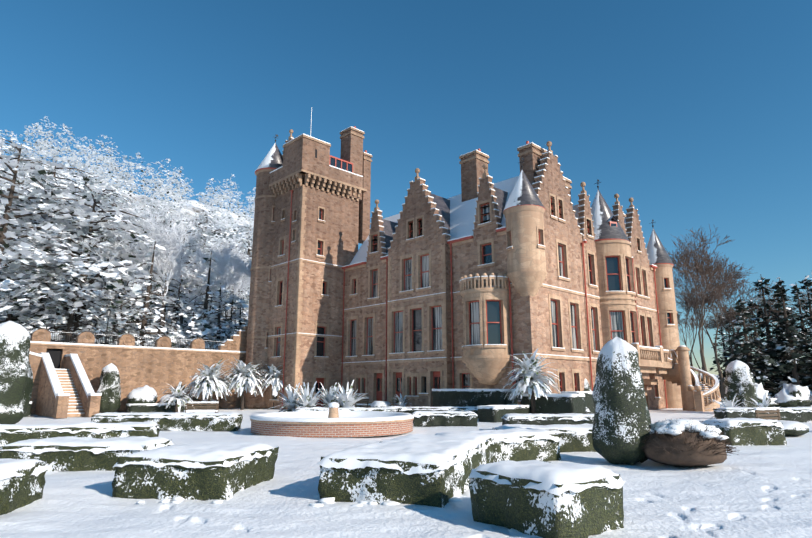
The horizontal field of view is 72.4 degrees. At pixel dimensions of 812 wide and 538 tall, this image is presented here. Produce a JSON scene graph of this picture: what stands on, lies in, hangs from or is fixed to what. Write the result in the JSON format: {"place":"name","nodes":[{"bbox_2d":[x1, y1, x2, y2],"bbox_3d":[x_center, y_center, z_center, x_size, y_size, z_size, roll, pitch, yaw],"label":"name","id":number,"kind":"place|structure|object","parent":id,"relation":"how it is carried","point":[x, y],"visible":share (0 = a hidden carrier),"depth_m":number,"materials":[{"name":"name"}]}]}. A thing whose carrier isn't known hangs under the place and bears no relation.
{"place":"outdoors","nodes":[
{"label":"outdoors","id":0,"kind":"place"},
{"bbox_2d":[0,158,719,389],"bbox_3d":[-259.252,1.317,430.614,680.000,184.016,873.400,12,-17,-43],"label":"hillside","id":1,"kind":"structure","parent":0,"point":[199,208],"depth_m":247.20,"materials":[{"name":"white snow"}]},
{"bbox_2d":[104,308,110,344],"bbox_3d":[-23.596,4.737,43.797,0.400,3.280,0.360,12,-17,-43],"label":"lamp post","id":2,"kind":"object","parent":1,"relation":"on","point":[108,312],"visible":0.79,"depth_m":43.92,"materials":[{"name":"black metal"}]},
{"bbox_2d":[0,116,255,349],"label":"trees","id":3,"kind":"object","parent":1,"relation":"on","point":[44,269],"visible":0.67,"depth_m":51.66,"materials":[{"name":"white plant"}]},
{"bbox_2d":[68,196,251,341],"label":"bare trees","id":4,"kind":"object","parent":1,"relation":"on","point":[234,269],"visible":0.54,"depth_m":57.88,"materials":[{"name":"white plant"}]},
{"bbox_2d":[0,401,811,537],"bbox_3d":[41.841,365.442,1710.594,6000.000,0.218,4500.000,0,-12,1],"label":"ground","id":5,"kind":"structure","parent":0,"point":[760,491],"depth_m":8.45,"materials":[{"name":"white snow"}]},
{"bbox_2d":[0,323,247,417],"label":"garden wall","id":6,"kind":"structure","parent":5,"relation":"on","point":[66,378],"depth_m":41.40,"materials":[{"name":"stone"}]},
{"bbox_2d":[24,363,594,421],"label":"shrubs","id":7,"kind":"object","parent":5,"relation":"on","point":[493,405],"visible":0.71,"depth_m":33.99,"materials":[{"name":"green plant"}]},
{"bbox_2d":[249,402,413,437],"bbox_3d":[-3.036,6.123,23.081,6.757,1.154,6.755,0,-12,1],"label":"fountain","id":8,"kind":"object","parent":5,"relation":"on","point":[333,422],"visible":1,"depth_m":20.43,"materials":[{"name":"brick"}]},
{"bbox_2d":[0,321,811,537],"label":"hedges","id":9,"kind":"object","parent":5,"relation":"on","point":[507,474],"visible":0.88,"depth_m":12.01,"materials":[{"name":"green plant"}]},
{"bbox_2d":[244,107,682,409],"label":"castle","id":10,"kind":"structure","parent":5,"relation":"on","point":[479,280],"depth_m":42.91,"materials":[{"name":"stone"}]},
{"bbox_2d":[159,349,776,418],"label":"spiky plants","id":11,"kind":"object","parent":5,"relation":"on","point":[208,382],"visible":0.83,"depth_m":37.62,"materials":[{"name":"white plant"}]},
{"bbox_2d":[184,397,780,419],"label":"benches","id":12,"kind":"object","parent":5,"relation":"on","point":[191,409],"visible":0.5,"depth_m":29.61,"materials":[{"name":"brown wood"}]},
{"bbox_2d":[631,343,720,411],"bbox_3d":[19.630,8.198,41.675,9.964,5.164,5.218,12,-17,-43],"label":"outdoor staircase","id":13,"kind":"structure","parent":5,"relation":"on","point":[655,365],"depth_m":42.80,"materials":[{"name":"stone"}]},
{"bbox_2d":[664,225,811,407],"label":"trees","id":14,"kind":"object","parent":5,"relation":"on","point":[786,377],"visible":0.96,"depth_m":70.88,"materials":[{"name":"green plant"}]},
{"bbox_2d":[0,0,811,374],"label":"sky","id":15,"kind":"structure","parent":0,"point":[698,113],"materials":[{"name":"blue"}]}
]}

